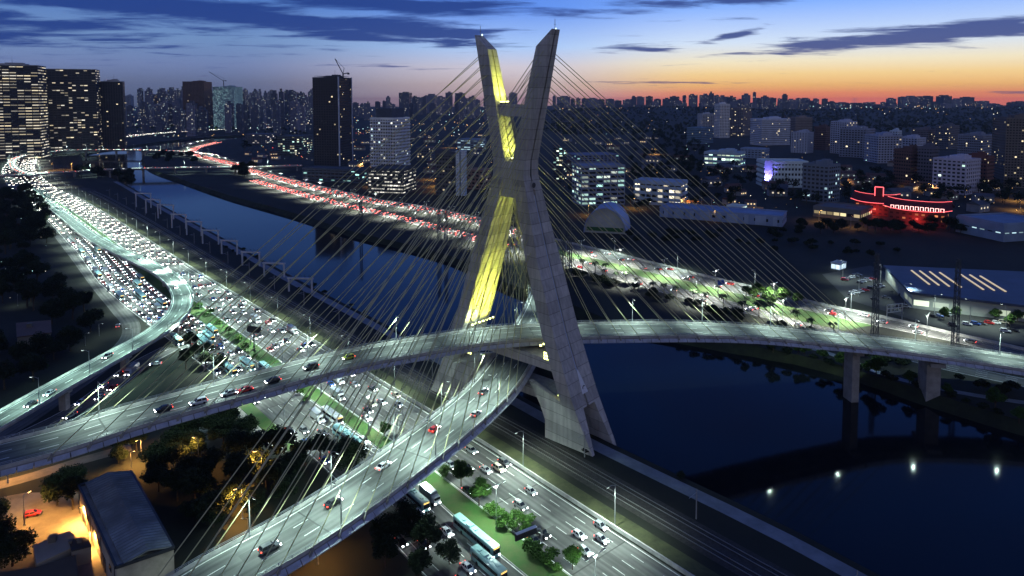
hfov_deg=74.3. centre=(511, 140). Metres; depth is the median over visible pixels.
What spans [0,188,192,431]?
curved overpass
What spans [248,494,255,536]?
street lamp
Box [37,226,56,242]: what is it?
broadleaf tree
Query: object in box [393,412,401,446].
street lamp
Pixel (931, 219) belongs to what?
broadleaf tree
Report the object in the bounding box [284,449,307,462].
broadleaf tree
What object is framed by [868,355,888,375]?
broadleaf tree
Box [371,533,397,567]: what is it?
broadleaf tree
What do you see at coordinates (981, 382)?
shrub
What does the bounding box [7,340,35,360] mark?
broadleaf tree
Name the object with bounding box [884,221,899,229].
broadleaf tree
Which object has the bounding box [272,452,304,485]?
broadleaf tree
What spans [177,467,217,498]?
broadleaf tree
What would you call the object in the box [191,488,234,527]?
broadleaf tree
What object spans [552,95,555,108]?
skyline tower
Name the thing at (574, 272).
shrub
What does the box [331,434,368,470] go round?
broadleaf tree
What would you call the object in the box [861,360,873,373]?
broadleaf tree
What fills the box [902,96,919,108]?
skyline tower
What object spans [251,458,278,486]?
broadleaf tree
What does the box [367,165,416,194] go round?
podium building
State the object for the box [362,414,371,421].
car
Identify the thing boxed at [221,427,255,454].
broadleaf tree
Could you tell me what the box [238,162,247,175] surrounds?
broadleaf tree
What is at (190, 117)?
skyline tower
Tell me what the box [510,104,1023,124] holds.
wooded hill
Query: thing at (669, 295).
shrub
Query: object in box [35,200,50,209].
broadleaf tree
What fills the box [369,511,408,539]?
broadleaf tree
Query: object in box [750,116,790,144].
apartment tower
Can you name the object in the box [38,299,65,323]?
broadleaf tree
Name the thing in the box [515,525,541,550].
message board
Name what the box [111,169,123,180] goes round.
broadleaf tree
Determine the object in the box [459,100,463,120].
skyline tower
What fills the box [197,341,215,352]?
broadleaf tree
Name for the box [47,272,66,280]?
broadleaf tree
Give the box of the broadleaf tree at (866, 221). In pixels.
[863,218,871,230]
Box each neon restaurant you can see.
[851,186,902,216]
[883,196,954,228]
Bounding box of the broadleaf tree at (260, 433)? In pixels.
[245,429,270,451]
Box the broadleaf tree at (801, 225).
[794,223,805,228]
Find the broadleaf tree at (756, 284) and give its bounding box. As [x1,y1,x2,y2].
[751,282,761,287]
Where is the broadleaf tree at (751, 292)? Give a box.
[747,286,758,298]
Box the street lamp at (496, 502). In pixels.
[486,480,505,528]
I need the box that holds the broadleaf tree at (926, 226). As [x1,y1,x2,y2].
[920,222,936,230]
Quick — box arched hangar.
[584,202,629,233]
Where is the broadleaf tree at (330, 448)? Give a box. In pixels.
[327,437,346,460]
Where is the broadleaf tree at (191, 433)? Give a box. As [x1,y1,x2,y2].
[184,429,205,445]
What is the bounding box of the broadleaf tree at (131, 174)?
[124,171,135,176]
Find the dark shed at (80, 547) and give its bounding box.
[68,536,91,565]
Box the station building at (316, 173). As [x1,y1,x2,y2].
[302,165,367,182]
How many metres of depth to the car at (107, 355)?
275.01 m
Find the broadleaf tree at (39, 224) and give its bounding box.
[33,219,46,231]
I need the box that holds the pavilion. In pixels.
[813,201,872,221]
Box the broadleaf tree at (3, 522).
[0,516,9,526]
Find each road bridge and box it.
[0,165,301,178]
[8,149,217,179]
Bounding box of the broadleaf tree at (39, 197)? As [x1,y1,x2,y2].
[31,194,44,203]
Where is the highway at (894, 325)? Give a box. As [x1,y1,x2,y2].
[190,142,1023,355]
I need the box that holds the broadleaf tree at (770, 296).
[761,291,777,303]
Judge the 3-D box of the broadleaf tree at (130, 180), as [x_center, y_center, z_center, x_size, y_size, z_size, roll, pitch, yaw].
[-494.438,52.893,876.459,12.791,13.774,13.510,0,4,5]
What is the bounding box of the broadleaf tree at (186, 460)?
[175,453,201,470]
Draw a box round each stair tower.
[455,150,460,195]
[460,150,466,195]
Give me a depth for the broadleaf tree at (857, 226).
586.12 m
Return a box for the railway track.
[90,191,786,575]
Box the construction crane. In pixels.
[335,59,349,76]
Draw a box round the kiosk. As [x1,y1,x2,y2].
[830,260,846,270]
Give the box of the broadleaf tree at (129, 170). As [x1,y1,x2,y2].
[124,168,134,172]
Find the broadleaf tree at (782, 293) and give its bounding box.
[777,287,788,303]
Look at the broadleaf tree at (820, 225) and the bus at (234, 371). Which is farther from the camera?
the broadleaf tree at (820, 225)
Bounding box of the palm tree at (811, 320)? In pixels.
[806,318,815,325]
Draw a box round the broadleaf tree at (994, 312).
[989,308,1001,319]
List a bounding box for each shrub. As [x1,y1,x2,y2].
[234,334,241,342]
[240,343,249,351]
[296,388,305,392]
[483,500,497,515]
[490,504,504,516]
[495,517,506,527]
[501,511,513,522]
[507,519,518,530]
[508,508,522,518]
[516,513,536,523]
[522,536,536,550]
[524,540,543,558]
[535,548,555,566]
[546,546,559,556]
[550,562,562,571]
[572,269,579,275]
[607,278,617,283]
[625,229,633,235]
[629,282,639,288]
[632,235,640,240]
[644,291,654,296]
[647,232,656,236]
[660,235,671,240]
[664,293,673,298]
[668,228,678,235]
[687,230,696,234]
[691,235,702,241]
[703,304,715,312]
[709,232,718,237]
[711,307,719,314]
[719,308,729,314]
[731,307,743,312]
[733,313,744,320]
[755,238,765,244]
[770,245,777,250]
[772,230,782,238]
[776,320,787,327]
[781,346,792,353]
[787,237,795,243]
[794,227,802,232]
[807,238,817,243]
[807,244,818,248]
[809,353,818,358]
[823,357,835,364]
[842,248,853,253]
[849,238,860,243]
[866,249,874,255]
[875,241,884,244]
[880,369,890,375]
[882,356,894,361]
[885,374,898,380]
[893,358,907,365]
[953,373,964,380]
[973,378,990,388]
[976,402,989,408]
[992,408,1004,414]
[995,384,1012,391]
[1002,380,1021,389]
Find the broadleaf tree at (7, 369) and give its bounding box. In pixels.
[0,359,18,389]
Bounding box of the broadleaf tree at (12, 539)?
[0,526,38,568]
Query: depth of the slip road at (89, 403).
261.45 m
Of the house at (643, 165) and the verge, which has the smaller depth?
the verge
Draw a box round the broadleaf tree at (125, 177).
[118,174,130,185]
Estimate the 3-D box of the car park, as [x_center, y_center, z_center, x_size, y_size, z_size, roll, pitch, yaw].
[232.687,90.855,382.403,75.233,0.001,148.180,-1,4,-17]
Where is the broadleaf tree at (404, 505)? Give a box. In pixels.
[392,498,417,516]
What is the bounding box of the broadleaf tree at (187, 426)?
[173,418,200,435]
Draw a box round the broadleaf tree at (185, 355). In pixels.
[177,348,194,368]
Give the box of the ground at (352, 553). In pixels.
[0,107,1023,575]
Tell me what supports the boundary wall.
on the local highway at (265, 406)
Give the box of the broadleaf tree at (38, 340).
[28,331,53,352]
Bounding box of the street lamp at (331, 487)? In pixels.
[330,451,338,488]
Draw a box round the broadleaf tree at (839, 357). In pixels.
[834,351,843,368]
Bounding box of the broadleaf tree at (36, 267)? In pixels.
[23,259,50,279]
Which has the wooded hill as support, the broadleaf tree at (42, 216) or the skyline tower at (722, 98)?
the skyline tower at (722, 98)
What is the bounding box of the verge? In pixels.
[81,198,719,575]
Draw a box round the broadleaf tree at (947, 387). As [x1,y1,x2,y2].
[941,382,953,391]
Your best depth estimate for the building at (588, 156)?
1116.08 m
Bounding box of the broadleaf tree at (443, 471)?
[438,464,450,477]
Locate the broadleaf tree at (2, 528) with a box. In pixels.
[0,523,8,542]
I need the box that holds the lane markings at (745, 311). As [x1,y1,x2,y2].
[282,190,1023,386]
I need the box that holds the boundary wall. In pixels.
[68,235,128,304]
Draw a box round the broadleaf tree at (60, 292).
[55,286,75,308]
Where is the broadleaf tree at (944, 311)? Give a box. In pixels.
[938,306,949,318]
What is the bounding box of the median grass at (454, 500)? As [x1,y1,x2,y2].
[54,201,567,575]
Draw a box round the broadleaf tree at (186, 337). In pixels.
[182,331,198,345]
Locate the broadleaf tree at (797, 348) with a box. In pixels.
[793,347,803,353]
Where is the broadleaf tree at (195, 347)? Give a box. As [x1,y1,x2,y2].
[190,343,199,357]
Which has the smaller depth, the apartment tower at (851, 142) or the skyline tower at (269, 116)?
the apartment tower at (851, 142)
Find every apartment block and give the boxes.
[791,127,813,152]
[813,124,830,149]
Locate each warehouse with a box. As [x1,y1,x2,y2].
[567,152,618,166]
[659,202,786,226]
[956,212,1023,241]
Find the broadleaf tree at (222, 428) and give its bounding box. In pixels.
[206,416,238,447]
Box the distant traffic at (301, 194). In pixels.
[2,128,517,267]
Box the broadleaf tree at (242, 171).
[237,168,250,177]
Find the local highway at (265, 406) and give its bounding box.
[1,129,525,575]
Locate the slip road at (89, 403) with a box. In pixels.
[7,347,178,437]
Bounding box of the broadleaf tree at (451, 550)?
[434,537,461,564]
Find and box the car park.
[822,266,1023,345]
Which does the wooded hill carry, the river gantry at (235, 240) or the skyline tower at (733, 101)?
the skyline tower at (733, 101)
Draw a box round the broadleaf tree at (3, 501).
[0,497,10,514]
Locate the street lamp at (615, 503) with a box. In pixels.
[606,484,615,523]
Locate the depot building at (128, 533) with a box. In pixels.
[78,470,174,575]
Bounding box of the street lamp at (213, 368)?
[213,353,215,385]
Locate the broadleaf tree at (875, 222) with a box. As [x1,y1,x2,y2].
[869,218,881,233]
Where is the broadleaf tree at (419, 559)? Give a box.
[407,546,433,575]
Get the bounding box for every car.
[23,400,37,406]
[23,509,41,517]
[43,389,56,395]
[63,410,76,418]
[75,398,85,404]
[94,393,104,399]
[100,382,108,387]
[102,352,112,358]
[107,384,116,390]
[150,361,161,365]
[154,404,172,412]
[189,396,207,406]
[220,388,236,396]
[237,385,252,393]
[257,540,280,554]
[264,376,280,383]
[298,425,308,433]
[303,361,318,370]
[317,428,326,434]
[319,455,329,464]
[323,496,342,508]
[342,353,354,359]
[350,381,359,386]
[359,435,369,443]
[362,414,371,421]
[363,407,372,412]
[368,385,377,390]
[369,400,375,406]
[375,461,391,470]
[377,398,386,404]
[392,391,399,397]
[394,400,402,407]
[395,536,407,547]
[418,539,430,547]
[428,425,440,432]
[441,525,453,537]
[444,459,453,469]
[455,571,466,575]
[460,560,475,574]
[462,485,470,494]
[465,444,477,454]
[470,410,480,416]
[478,388,487,394]
[479,465,491,473]
[492,462,505,472]
[498,456,510,467]
[513,498,527,511]
[524,485,537,495]
[528,534,540,543]
[536,525,550,539]
[572,528,586,540]
[578,543,592,556]
[593,519,607,530]
[594,532,608,544]
[859,313,868,316]
[962,321,972,325]
[964,339,976,343]
[970,320,980,325]
[984,320,994,324]
[999,327,1010,332]
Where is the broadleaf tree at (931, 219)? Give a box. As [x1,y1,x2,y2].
[923,215,937,222]
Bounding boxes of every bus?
[78,248,84,254]
[94,246,100,252]
[94,270,101,278]
[115,290,124,299]
[133,279,141,287]
[135,289,146,300]
[136,273,144,281]
[156,297,166,307]
[170,332,182,344]
[197,334,213,345]
[202,329,214,341]
[205,323,218,334]
[220,360,237,376]
[239,356,255,370]
[259,360,271,369]
[321,405,342,423]
[332,423,364,447]
[403,487,429,512]
[453,512,499,557]
[470,544,507,575]
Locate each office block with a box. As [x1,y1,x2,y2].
[245,133,274,143]
[277,134,312,153]
[417,146,434,160]
[457,138,485,150]
[467,167,490,189]
[553,146,566,181]
[572,162,624,205]
[633,177,687,204]
[687,126,713,143]
[704,148,745,166]
[740,147,769,158]
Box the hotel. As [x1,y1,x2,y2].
[756,158,807,187]
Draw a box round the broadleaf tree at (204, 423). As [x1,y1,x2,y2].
[198,413,220,439]
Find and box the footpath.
[237,408,286,451]
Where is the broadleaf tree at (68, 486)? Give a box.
[55,472,87,509]
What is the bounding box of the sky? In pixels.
[0,0,1023,106]
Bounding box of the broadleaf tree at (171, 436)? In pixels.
[158,424,189,446]
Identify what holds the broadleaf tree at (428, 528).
on the ground at (352, 553)
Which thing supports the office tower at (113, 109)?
on the ground at (352, 553)
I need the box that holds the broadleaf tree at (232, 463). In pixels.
[220,451,255,481]
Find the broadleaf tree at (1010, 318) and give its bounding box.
[1003,314,1016,326]
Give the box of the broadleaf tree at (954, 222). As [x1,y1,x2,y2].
[948,217,958,231]
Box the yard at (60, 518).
[0,491,106,575]
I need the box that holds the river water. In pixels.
[81,134,1023,575]
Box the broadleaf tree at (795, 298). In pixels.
[791,292,803,303]
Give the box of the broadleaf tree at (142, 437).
[123,433,149,449]
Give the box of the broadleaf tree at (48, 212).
[38,207,52,216]
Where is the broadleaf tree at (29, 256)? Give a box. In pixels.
[20,252,40,264]
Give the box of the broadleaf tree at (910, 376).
[901,369,917,383]
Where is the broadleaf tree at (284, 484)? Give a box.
[268,473,299,499]
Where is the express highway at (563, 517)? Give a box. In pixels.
[19,127,681,575]
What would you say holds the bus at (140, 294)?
on the local highway at (265, 406)
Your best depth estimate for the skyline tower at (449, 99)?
5048.01 m
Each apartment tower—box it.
[125,94,134,125]
[145,94,157,103]
[370,108,410,166]
[435,141,455,195]
[697,112,713,133]
[714,102,729,137]
[729,102,751,135]
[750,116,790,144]
[788,111,812,136]
[802,159,840,202]
[830,119,856,153]
[839,126,874,157]
[864,132,902,162]
[889,128,901,134]
[892,145,917,183]
[902,134,925,147]
[911,126,935,143]
[916,137,939,185]
[932,143,980,194]
[935,123,959,148]
[957,129,991,154]
[968,147,994,183]
[991,107,1023,187]
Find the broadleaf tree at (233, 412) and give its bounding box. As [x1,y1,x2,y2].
[211,407,240,419]
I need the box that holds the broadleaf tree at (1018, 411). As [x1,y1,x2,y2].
[1010,406,1023,423]
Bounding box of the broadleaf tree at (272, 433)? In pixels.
[261,424,297,457]
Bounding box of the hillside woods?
[543,105,1023,134]
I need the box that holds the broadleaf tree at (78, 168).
[73,165,83,175]
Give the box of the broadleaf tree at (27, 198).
[21,196,31,200]
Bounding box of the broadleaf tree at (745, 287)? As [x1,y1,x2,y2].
[742,285,749,292]
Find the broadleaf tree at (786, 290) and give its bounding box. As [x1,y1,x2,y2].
[774,287,790,296]
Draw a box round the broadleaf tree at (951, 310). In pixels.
[950,306,961,317]
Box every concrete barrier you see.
[68,192,694,575]
[204,155,1023,350]
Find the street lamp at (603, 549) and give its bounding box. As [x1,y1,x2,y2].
[585,548,605,575]
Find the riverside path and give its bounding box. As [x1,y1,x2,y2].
[115,181,866,575]
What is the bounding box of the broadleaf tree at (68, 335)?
[54,325,85,350]
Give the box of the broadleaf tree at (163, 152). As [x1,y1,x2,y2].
[160,149,167,156]
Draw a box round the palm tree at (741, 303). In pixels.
[737,301,747,313]
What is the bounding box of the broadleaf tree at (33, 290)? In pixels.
[21,281,43,310]
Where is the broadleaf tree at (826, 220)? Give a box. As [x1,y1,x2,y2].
[821,218,831,227]
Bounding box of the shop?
[726,203,746,207]
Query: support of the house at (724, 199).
on the ground at (352, 553)
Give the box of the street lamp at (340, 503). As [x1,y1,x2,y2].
[332,482,341,526]
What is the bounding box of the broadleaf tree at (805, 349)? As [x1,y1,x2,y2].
[801,348,810,353]
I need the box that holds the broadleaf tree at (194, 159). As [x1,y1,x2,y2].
[190,156,198,163]
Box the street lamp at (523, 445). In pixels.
[515,430,523,465]
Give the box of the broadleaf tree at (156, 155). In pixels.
[152,152,160,158]
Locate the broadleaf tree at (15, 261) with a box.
[1,252,32,267]
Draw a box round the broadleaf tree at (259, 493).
[239,485,269,516]
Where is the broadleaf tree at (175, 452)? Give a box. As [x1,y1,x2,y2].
[163,442,191,464]
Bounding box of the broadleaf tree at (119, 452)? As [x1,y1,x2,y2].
[108,445,128,463]
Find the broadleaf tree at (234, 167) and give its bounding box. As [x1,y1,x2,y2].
[230,164,238,170]
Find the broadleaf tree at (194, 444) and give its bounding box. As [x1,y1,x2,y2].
[188,437,207,454]
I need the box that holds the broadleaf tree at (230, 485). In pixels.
[218,476,247,505]
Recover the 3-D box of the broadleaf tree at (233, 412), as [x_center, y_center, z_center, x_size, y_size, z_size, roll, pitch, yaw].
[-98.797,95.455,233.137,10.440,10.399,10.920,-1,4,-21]
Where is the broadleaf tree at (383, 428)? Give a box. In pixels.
[379,422,390,435]
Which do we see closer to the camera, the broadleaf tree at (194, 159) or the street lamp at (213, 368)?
the street lamp at (213, 368)
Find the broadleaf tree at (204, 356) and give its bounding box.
[198,350,212,366]
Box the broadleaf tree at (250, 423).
[234,414,258,431]
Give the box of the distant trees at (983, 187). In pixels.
[240,126,1023,211]
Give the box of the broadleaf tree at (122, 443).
[109,440,126,446]
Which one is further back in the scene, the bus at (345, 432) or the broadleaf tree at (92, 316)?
the broadleaf tree at (92, 316)
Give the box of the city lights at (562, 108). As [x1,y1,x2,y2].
[18,104,981,218]
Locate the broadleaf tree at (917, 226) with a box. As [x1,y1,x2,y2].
[913,223,922,229]
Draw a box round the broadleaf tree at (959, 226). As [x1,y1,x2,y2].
[953,224,967,232]
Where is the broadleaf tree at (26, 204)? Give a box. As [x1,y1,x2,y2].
[17,200,34,209]
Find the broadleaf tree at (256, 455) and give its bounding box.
[244,446,269,473]
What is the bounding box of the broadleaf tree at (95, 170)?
[89,166,101,178]
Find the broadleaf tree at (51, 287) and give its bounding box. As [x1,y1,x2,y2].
[41,278,67,297]
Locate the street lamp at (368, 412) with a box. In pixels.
[360,393,375,428]
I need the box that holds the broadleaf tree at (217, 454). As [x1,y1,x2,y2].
[196,446,226,464]
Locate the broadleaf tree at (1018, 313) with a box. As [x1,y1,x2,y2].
[1009,309,1023,321]
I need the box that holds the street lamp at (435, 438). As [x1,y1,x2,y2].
[427,420,435,457]
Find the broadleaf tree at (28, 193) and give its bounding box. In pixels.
[22,189,34,195]
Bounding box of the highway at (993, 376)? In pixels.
[249,180,1023,386]
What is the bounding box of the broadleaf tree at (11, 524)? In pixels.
[0,503,16,528]
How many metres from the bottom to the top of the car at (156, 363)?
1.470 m
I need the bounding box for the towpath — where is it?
[811,349,1023,403]
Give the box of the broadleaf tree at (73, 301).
[59,291,83,319]
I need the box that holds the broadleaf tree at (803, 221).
[796,217,807,225]
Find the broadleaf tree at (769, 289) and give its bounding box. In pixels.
[765,287,774,293]
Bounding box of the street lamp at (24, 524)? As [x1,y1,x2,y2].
[23,490,31,525]
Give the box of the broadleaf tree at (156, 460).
[145,454,168,471]
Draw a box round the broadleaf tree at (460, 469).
[450,459,473,485]
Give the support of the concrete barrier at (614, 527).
on the express highway at (563, 517)
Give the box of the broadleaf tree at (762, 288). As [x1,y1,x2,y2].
[757,286,766,297]
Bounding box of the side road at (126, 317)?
[0,235,140,439]
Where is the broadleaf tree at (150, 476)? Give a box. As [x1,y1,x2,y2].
[139,464,166,491]
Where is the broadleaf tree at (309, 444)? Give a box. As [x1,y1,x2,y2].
[301,432,333,460]
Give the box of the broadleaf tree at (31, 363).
[14,352,49,380]
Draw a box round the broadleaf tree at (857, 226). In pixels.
[854,223,861,229]
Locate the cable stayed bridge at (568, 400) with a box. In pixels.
[0,24,1023,575]
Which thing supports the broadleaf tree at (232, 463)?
on the ground at (352, 553)
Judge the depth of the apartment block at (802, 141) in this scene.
1411.74 m
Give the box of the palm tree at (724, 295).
[718,294,728,307]
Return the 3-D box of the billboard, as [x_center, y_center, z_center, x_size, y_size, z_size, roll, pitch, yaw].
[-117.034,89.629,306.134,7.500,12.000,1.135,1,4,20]
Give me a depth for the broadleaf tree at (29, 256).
443.15 m
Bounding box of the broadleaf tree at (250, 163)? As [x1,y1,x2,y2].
[247,160,257,170]
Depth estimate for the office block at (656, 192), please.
725.60 m
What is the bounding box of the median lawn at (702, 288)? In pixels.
[559,250,870,330]
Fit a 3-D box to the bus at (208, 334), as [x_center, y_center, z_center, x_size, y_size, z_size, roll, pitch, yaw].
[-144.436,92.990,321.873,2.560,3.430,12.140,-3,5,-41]
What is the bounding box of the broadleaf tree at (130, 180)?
[126,177,135,186]
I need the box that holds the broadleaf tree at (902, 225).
[897,222,906,232]
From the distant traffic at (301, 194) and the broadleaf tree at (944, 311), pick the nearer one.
the broadleaf tree at (944, 311)
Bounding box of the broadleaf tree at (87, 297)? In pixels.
[79,291,93,311]
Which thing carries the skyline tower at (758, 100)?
on the wooded hill
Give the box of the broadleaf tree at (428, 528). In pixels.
[410,511,443,549]
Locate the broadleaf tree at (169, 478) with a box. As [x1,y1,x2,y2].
[157,464,185,500]
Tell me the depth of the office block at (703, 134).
1703.99 m
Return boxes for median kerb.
[55,202,569,575]
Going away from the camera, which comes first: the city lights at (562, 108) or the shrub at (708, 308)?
the shrub at (708, 308)
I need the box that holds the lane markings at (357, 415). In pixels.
[1,159,679,575]
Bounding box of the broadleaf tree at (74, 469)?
[59,463,87,478]
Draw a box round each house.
[252,158,261,162]
[257,153,266,157]
[269,151,277,155]
[271,154,280,158]
[348,161,362,166]
[353,146,365,149]
[359,157,370,162]
[361,140,369,143]
[423,138,435,142]
[423,167,435,173]
[427,161,435,165]
[471,149,482,154]
[594,140,603,144]
[606,145,619,149]
[641,156,647,162]
[641,163,655,169]
[648,156,660,163]
[666,165,676,170]
[701,176,721,186]
[711,166,728,172]
[721,163,732,171]
[722,197,736,204]
[724,186,734,192]
[725,183,741,188]
[734,189,746,195]
[744,199,756,205]
[761,181,788,189]
[766,186,787,196]
[840,170,855,177]
[841,165,851,170]
[847,176,872,184]
[866,172,885,179]
[885,188,911,196]
[887,160,893,166]
[901,196,910,200]
[903,183,917,190]
[923,188,938,195]
[929,198,946,202]
[941,191,958,200]
[966,200,990,212]
[971,193,994,203]
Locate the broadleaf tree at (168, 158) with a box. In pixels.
[164,155,171,163]
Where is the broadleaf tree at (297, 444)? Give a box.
[289,440,308,452]
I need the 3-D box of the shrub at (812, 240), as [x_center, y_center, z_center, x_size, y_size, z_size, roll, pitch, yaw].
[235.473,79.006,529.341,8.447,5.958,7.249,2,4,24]
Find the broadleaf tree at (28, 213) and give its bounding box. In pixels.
[21,209,35,216]
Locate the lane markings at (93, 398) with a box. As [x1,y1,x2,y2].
[8,349,177,437]
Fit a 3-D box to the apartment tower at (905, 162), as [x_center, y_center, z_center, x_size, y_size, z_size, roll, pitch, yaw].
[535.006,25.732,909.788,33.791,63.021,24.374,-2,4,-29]
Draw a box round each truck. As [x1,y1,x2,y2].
[102,267,108,273]
[107,283,113,290]
[124,362,138,375]
[154,303,161,311]
[250,313,260,322]
[287,324,297,334]
[309,407,324,423]
[330,386,344,401]
[332,377,343,384]
[419,482,440,505]
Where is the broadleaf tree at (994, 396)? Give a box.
[985,386,1007,407]
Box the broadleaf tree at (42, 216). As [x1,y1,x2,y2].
[31,211,45,218]
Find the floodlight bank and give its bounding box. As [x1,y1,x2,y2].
[471,316,493,327]
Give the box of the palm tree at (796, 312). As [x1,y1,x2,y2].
[789,309,799,327]
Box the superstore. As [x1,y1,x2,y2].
[883,265,1023,321]
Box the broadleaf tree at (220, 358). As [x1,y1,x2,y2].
[209,353,227,368]
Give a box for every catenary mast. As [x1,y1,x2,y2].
[577,431,584,456]
[690,489,696,518]
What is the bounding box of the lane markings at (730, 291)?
[188,149,1023,351]
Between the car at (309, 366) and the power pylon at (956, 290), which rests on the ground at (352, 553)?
the power pylon at (956, 290)
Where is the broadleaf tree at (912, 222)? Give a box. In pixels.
[908,220,918,225]
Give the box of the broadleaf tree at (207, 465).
[188,457,215,481]
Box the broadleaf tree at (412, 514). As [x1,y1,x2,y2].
[397,505,426,539]
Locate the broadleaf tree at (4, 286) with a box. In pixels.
[0,281,13,302]
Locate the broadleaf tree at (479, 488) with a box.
[467,476,492,505]
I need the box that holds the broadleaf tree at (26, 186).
[19,182,33,190]
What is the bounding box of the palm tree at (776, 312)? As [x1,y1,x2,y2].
[773,310,781,320]
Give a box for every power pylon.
[60,138,66,183]
[77,137,82,177]
[356,173,363,222]
[434,203,442,247]
[444,206,449,249]
[558,214,566,277]
[565,219,573,275]
[870,252,880,336]
[950,258,961,346]
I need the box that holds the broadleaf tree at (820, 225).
[814,221,825,233]
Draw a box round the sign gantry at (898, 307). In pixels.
[886,303,902,320]
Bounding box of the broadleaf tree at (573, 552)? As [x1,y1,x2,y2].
[562,544,583,569]
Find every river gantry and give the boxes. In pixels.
[135,191,151,207]
[145,198,160,213]
[157,203,173,218]
[170,212,186,228]
[185,219,201,235]
[201,228,219,244]
[220,238,237,254]
[241,249,260,265]
[262,260,285,276]
[287,275,312,291]
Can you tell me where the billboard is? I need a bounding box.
[247,325,260,351]
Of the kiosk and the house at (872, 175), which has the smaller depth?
the kiosk
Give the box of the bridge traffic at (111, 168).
[0,149,289,193]
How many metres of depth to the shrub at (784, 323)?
334.90 m
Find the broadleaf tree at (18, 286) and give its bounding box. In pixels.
[13,277,37,306]
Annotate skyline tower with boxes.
[126,105,133,126]
[137,88,143,101]
[137,91,141,119]
[140,101,149,132]
[146,88,152,94]
[146,94,153,124]
[149,104,155,126]
[155,103,165,128]
[155,105,164,131]
[158,90,163,102]
[163,92,166,100]
[165,103,172,127]
[170,88,176,112]
[172,100,176,125]
[175,101,180,107]
[175,108,181,133]
[177,90,180,103]
[179,108,185,130]
[181,90,182,109]
[186,103,194,135]
[190,101,197,135]
[198,108,208,134]
[224,104,231,132]
[226,101,234,129]
[236,103,243,132]
[243,88,247,104]
[243,105,249,129]
[248,95,254,122]
[251,105,259,129]
[253,89,256,104]
[257,99,266,128]
[264,91,267,106]
[266,107,272,125]
[271,90,277,106]
[272,101,279,135]
[276,100,280,134]
[278,99,284,130]
[279,88,284,116]
[284,90,288,120]
[288,90,295,123]
[290,100,299,133]
[298,92,304,104]
[300,104,305,131]
[303,95,308,123]
[308,91,310,119]
[310,88,312,118]
[311,92,312,121]
[353,102,358,115]
[360,103,363,117]
[364,101,369,119]
[375,101,379,116]
[386,102,390,107]
[399,92,411,107]
[403,102,408,116]
[409,103,413,118]
[411,97,422,114]
[412,96,416,117]
[422,96,426,114]
[425,94,436,112]
[429,103,435,119]
[437,96,444,114]
[443,100,448,114]
[445,91,452,112]
[454,100,457,119]
[455,92,464,114]
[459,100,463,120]
[460,97,465,116]
[467,98,474,117]
[476,99,479,115]
[483,98,484,117]
[509,92,516,103]
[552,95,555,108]
[556,96,569,108]
[558,103,563,109]
[570,98,574,106]
[576,97,580,107]
[582,98,586,107]
[587,98,597,107]
[593,101,598,107]
[605,99,613,107]
[614,100,621,106]
[623,99,631,106]
[631,96,636,106]
[637,96,644,106]
[646,96,652,106]
[652,101,658,106]
[663,101,671,106]
[670,96,678,106]
[673,100,681,106]
[682,95,685,102]
[689,94,697,106]
[699,94,708,106]
[700,102,707,107]
[709,91,713,106]
[714,95,718,102]
[718,95,726,103]
[727,96,735,103]
[730,100,737,107]
[741,93,749,106]
[749,102,757,108]
[753,92,755,101]
[756,98,760,108]
[760,104,767,109]
[761,95,768,103]
[767,97,775,109]
[777,101,785,109]
[782,94,787,100]
[789,99,795,109]
[798,101,808,109]
[811,102,818,109]
[816,104,821,109]
[822,98,827,107]
[827,101,834,107]
[835,102,846,107]
[847,103,855,107]
[856,103,863,108]
[863,102,875,107]
[886,98,895,102]
[897,96,903,107]
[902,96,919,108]
[908,102,915,108]
[917,96,932,107]
[931,104,939,108]
[936,95,951,103]
[940,103,951,108]
[952,98,961,106]
[960,97,974,105]
[974,101,988,104]
[1011,101,1023,105]
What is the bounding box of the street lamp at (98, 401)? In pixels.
[98,382,100,416]
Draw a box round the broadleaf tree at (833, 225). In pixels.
[827,220,839,233]
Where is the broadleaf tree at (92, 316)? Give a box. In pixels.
[76,308,103,331]
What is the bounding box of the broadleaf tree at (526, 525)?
[519,522,531,529]
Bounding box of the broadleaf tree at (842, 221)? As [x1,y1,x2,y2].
[835,218,848,230]
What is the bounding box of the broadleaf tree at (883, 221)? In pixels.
[879,219,885,230]
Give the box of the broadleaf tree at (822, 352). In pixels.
[816,349,828,356]
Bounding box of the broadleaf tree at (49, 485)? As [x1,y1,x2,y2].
[39,470,66,505]
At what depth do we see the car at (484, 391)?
221.03 m
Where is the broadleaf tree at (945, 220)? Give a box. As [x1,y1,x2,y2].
[941,217,950,229]
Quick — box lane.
[0,444,131,488]
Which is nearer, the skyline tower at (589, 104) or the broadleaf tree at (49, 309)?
the broadleaf tree at (49, 309)
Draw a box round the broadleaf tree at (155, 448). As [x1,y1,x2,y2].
[136,440,170,462]
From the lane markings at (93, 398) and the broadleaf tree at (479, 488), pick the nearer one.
the broadleaf tree at (479, 488)
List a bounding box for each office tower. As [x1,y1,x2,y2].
[0,63,49,159]
[46,69,101,153]
[100,79,126,148]
[182,80,212,126]
[212,86,242,128]
[312,75,352,165]
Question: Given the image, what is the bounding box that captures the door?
[102,553,105,572]
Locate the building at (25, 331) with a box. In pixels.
[16,320,51,347]
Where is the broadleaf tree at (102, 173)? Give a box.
[97,170,106,175]
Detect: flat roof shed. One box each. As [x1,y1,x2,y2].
[0,555,77,575]
[33,530,75,566]

